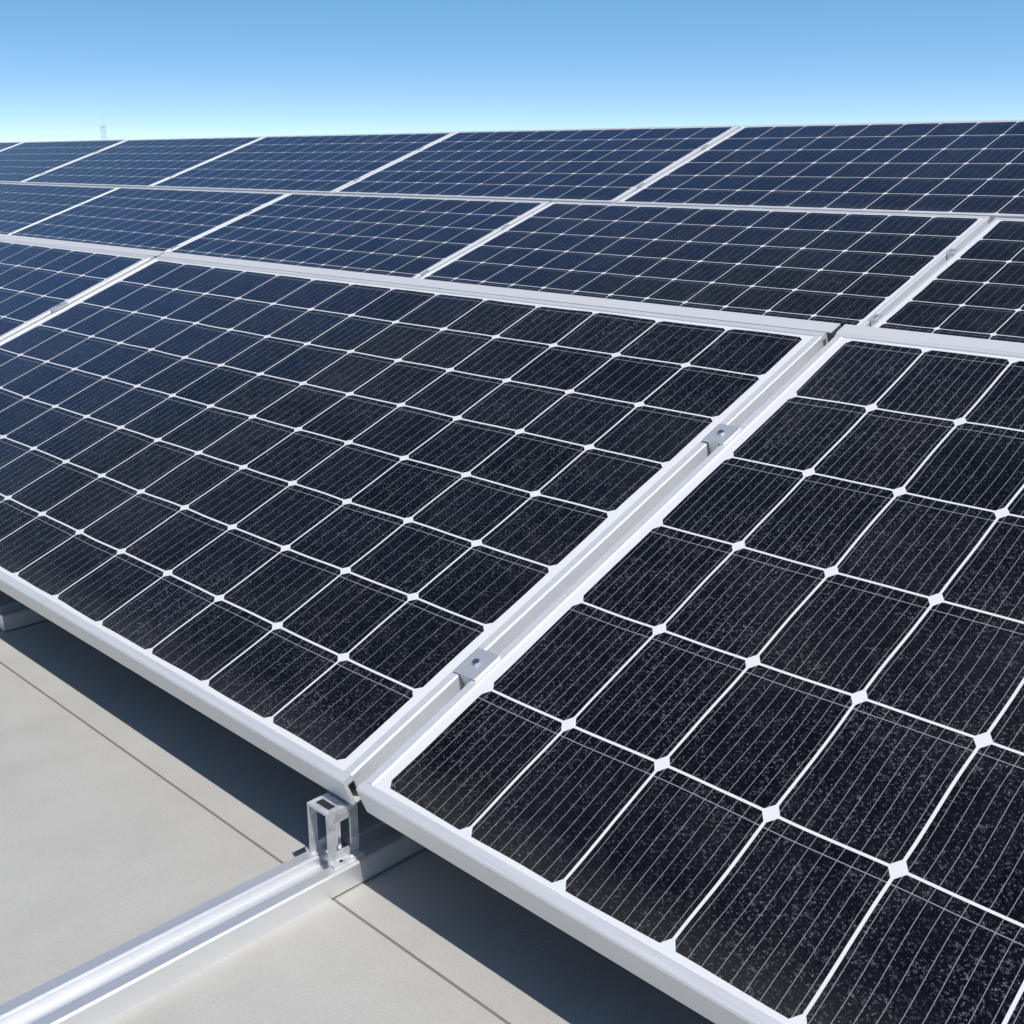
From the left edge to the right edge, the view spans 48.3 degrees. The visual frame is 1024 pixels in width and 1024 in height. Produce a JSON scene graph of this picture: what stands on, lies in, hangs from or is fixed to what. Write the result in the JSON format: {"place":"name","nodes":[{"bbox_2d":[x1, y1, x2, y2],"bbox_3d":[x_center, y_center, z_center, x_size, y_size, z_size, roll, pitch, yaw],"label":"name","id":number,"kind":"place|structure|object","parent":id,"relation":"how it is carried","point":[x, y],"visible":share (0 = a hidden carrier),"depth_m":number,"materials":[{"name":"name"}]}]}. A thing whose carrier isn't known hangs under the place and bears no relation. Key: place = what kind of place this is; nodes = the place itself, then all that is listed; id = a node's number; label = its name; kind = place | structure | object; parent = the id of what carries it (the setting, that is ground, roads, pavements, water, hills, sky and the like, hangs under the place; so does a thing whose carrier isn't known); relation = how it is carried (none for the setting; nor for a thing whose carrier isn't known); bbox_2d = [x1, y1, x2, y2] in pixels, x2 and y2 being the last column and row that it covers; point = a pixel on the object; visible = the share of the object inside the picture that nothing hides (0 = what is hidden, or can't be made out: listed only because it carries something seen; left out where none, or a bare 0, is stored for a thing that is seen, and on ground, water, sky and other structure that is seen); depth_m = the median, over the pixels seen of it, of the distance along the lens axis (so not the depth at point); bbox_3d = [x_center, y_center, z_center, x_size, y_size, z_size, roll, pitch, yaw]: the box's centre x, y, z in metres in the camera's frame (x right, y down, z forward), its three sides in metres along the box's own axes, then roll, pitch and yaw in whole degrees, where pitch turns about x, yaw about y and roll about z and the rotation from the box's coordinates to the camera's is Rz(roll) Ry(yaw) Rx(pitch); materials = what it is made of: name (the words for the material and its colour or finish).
{"place":"outdoors","nodes":[
{"label":"outdoors","id":0,"kind":"place"},
{"bbox_2d":[0,193,714,1023],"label":"roof","id":1,"kind":"structure","parent":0,"point":[500,953],"depth_m":1.26,"materials":[{"name":"grey concrete"}]},
{"bbox_2d":[0,600,46,630],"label":"roof rail","id":2,"kind":"object","parent":1,"relation":"on","point":[15,614],"visible":0.09,"depth_m":1.92,"materials":[{"name":"metal"}]},
{"bbox_2d":[0,234,164,257],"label":"wind deflector","id":3,"kind":"object","parent":1,"relation":"on","point":[155,253],"visible":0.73,"depth_m":3.35,"materials":[{"name":"white metal"}]},
{"bbox_2d":[100,118,106,139],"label":"distant mast","id":4,"kind":"object","parent":1,"relation":"on","point":[102,130],"visible":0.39,"depth_m":161.94,"materials":[{"name":"silver metal"}]},
{"bbox_2d":[0,817,424,1023],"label":"roof rail","id":5,"kind":"object","parent":1,"relation":"on","point":[118,980],"depth_m":1.12,"materials":[{"name":"metal"}]},
{"bbox_2d":[305,792,363,869],"bbox_3d":[-0.193,0.341,1.238,0.052,0.063,0.040,16,23,42],"label":"bracket","id":6,"kind":"object","parent":5,"relation":"on","point":[334,809],"visible":0.98,"depth_m":1.23,"materials":[{"name":"metal"}]},
{"bbox_2d":[0,664,505,1023],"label":"roof lap","id":7,"kind":"object","parent":1,"relation":"on","point":[106,845],"depth_m":1.21,"materials":[{"name":"grey"}]},
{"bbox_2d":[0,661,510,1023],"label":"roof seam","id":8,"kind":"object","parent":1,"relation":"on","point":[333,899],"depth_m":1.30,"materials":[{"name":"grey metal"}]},
{"bbox_2d":[158,252,840,341],"bbox_3d":[-0.168,-0.265,2.516,1.992,0.503,0.186,16,23,42],"label":"panel frame","id":9,"kind":"object","parent":1,"relation":"on","point":[830,329],"visible":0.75,"depth_m":2.11,"materials":[{"name":"white metal"}]},
{"bbox_2d":[836,324,1023,352],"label":"wind deflector","id":10,"kind":"object","parent":1,"relation":"on","point":[944,339],"visible":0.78,"depth_m":1.62,"materials":[{"name":"white metal"}]},
{"bbox_3d":[0.202,-1.275,5.216,0.120,0.858,1.844,16,23,42],"label":"low beam","id":11,"kind":"object","parent":1,"relation":"on","visible":0},
{"bbox_2d":[421,270,432,275],"bbox_3d":[-0.348,-0.969,4.723,0.034,0.052,0.042,16,43,42],"label":"clamp","id":12,"kind":"object","parent":11,"relation":"attached to","point":[426,272],"visible":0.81,"depth_m":4.71,"materials":[{"name":"metal"}]},
{"bbox_2d":[501,224,511,229],"bbox_3d":[-0.018,-1.227,4.996,0.034,0.052,0.042,16,43,42],"label":"clamp","id":13,"kind":"object","parent":11,"relation":"attached to","point":[506,226],"visible":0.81,"depth_m":4.98,"materials":[{"name":"metal"}]},
{"bbox_2d":[333,125,739,203],"bbox_3d":[0.059,-1.786,5.878,1.980,0.036,1.000,16,43,42],"label":"solar panel","id":14,"kind":"object","parent":11,"relation":"on","point":[605,165],"visible":0.77,"depth_m":5.74,"materials":[{"name":"glass"}]},
{"bbox_2d":[419,201,989,327],"bbox_3d":[0.564,-0.920,4.217,1.980,0.036,1.000,16,43,42],"label":"module","id":15,"kind":"object","parent":11,"relation":"on","point":[842,268],"visible":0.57,"depth_m":4.08,"materials":[{"name":"glass"}]},
{"bbox_3d":[3.059,-0.447,2.541,0.120,0.858,1.844,16,23,42],"label":"low beam","id":16,"kind":"object","parent":1,"relation":"on","visible":0},
{"bbox_2d":[871,218,1023,342],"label":"module","id":17,"kind":"object","parent":16,"relation":"on","point":[973,287],"visible":0.59,"depth_m":3.38,"materials":[{"name":"glass"}]},
{"bbox_3d":[-1.226,-1.689,6.553,0.120,0.858,1.844,16,23,42],"label":"low beam","id":18,"kind":"object","parent":1,"relation":"on","visible":0},
{"bbox_2d":[9,187,289,251],"bbox_3d":[-2.293,-1.746,6.891,1.980,0.036,1.000,16,43,42],"label":"module","id":19,"kind":"object","parent":18,"relation":"on","point":[162,219],"visible":0.67,"depth_m":6.82,"materials":[{"name":"glass"}]},
{"bbox_2d":[149,132,455,193],"bbox_3d":[-1.370,-2.199,7.214,1.980,0.036,1.000,16,43,42],"label":"solar panel","id":20,"kind":"object","parent":18,"relation":"on","point":[325,164],"visible":0.77,"depth_m":7.10,"materials":[{"name":"glass"}]},
{"bbox_2d":[168,193,549,278],"bbox_3d":[-0.865,-1.334,5.554,1.980,0.036,1.000,16,43,42],"label":"module","id":21,"kind":"object","parent":18,"relation":"on","point":[407,236],"visible":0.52,"depth_m":5.46,"materials":[{"name":"glass"}]},
{"bbox_3d":[-2.655,-2.103,7.890,0.120,0.858,1.844,16,23,42],"label":"low beam","id":22,"kind":"object","parent":1,"relation":"on","visible":0},
{"bbox_2d":[0,183,118,234],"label":"module","id":23,"kind":"object","parent":22,"relation":"on","point":[22,206],"visible":0.82,"depth_m":8.01,"materials":[{"name":"glass"}]},
{"bbox_2d":[21,136,264,187],"bbox_3d":[-2.798,-2.612,8.552,1.980,0.038,1.000,16,43,42],"label":"solar panel","id":24,"kind":"object","parent":22,"relation":"on","point":[143,163],"visible":0.81,"depth_m":8.46,"materials":[{"name":"glass"}]},
{"bbox_3d":[1.631,-0.861,3.879,0.120,0.858,1.844,16,23,42],"label":"low beam","id":25,"kind":"object","parent":1,"relation":"on","visible":0},
{"bbox_2d":[616,120,1023,222],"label":"solar panel","id":26,"kind":"object","parent":25,"relation":"on","point":[971,168],"visible":0.86,"depth_m":4.58,"materials":[{"name":"glass"}]},
{"bbox_2d":[636,183,646,188],"bbox_3d":[0.576,-1.422,5.046,0.034,0.052,0.042,16,43,42],"label":"top clamp","id":27,"kind":"object","parent":26,"relation":"attached to","point":[640,185],"visible":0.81,"depth_m":5.03,"materials":[{"name":"metal"}]},
{"bbox_2d":[868,314,884,325],"bbox_3d":[1.080,-0.555,3.386,0.034,0.052,0.042,16,43,42],"label":"clamp","id":28,"kind":"object","parent":25,"relation":"attached to","point":[874,318],"visible":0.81,"depth_m":3.37,"materials":[{"name":"metal"}]},
{"bbox_2d":[944,248,960,259],"bbox_3d":[1.411,-0.813,3.659,0.034,0.052,0.042,16,43,42],"label":"clamp","id":29,"kind":"object","parent":25,"relation":"attached to","point":[950,252],"visible":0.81,"depth_m":3.64,"materials":[{"name":"metal"}]},
{"bbox_3d":[-4.083,-2.517,9.228,0.120,0.858,1.844,16,23,42],"label":"low beam","id":30,"kind":"object","parent":1,"relation":"on","visible":0},
{"bbox_2d":[0,139,126,182],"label":"solar panel","id":31,"kind":"object","parent":30,"relation":"on","point":[22,162],"visible":0.84,"depth_m":9.68,"materials":[{"name":"glass"}]},
{"bbox_3d":[-5.512,-2.931,10.565,0.120,0.858,1.844,16,23,42],"label":"low beam","id":32,"kind":"object","parent":1,"relation":"on","visible":0},
{"bbox_2d":[0,142,22,150],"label":"solar panel","id":33,"kind":"object","parent":32,"relation":"on","point":[4,145],"visible":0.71,"depth_m":10.88,"materials":[{"name":"glass"}]},
{"bbox_3d":[-1.252,-0.330,2.834,0.120,0.461,0.867,16,23,42],"label":"beam","id":34,"kind":"object","parent":1,"relation":"on","visible":0},
{"bbox_2d":[49,302,69,312],"bbox_3d":[-1.138,-0.502,2.902,0.034,0.052,0.042,16,46,42],"label":"clamp","id":35,"kind":"object","parent":34,"relation":"attached to","point":[54,309],"visible":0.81,"depth_m":2.88,"materials":[{"name":"metal"}]},
{"bbox_2d":[0,0,1023,141],"label":"sky","id":36,"kind":"structure","parent":0,"point":[151,69],"materials":[{"name":"blue"}]},
{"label":"beam","id":37,"kind":"object","parent":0,"visible":0},
{"bbox_2d":[0,257,827,805],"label":"module","id":38,"kind":"object","parent":37,"relation":"on","point":[330,533],"visible":0.91,"depth_m":1.74,"materials":[{"name":"glass"}]},
{"bbox_2d":[454,647,499,685],"bbox_3d":[-0.034,0.189,1.304,0.034,0.052,0.042,16,46,42],"label":"clamp","id":39,"kind":"object","parent":37,"relation":"attached to","point":[477,663],"visible":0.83,"depth_m":1.29,"materials":[{"name":"metal"}]},
{"bbox_2d":[702,423,740,453],"bbox_3d":[0.290,-0.088,1.564,0.034,0.052,0.042,16,46,42],"label":"clamp","id":40,"kind":"object","parent":37,"relation":"attached to","point":[719,434],"visible":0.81,"depth_m":1.55,"materials":[{"name":"metal"}]},
{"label":"beam","id":41,"kind":"object","parent":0,"visible":0},
{"bbox_2d":[356,332,1023,1023],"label":"module","id":42,"kind":"object","parent":41,"relation":"on","point":[730,730],"visible":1,"depth_m":1.12,"materials":[{"name":"glass"}]},
{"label":"beam","id":43,"kind":"object","parent":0,"visible":0},
{"bbox_2d":[0,238,154,341],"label":"module","id":44,"kind":"object","parent":43,"relation":"on","point":[38,281],"visible":0.7,"depth_m":3.12,"materials":[{"name":"glass"}]}
]}

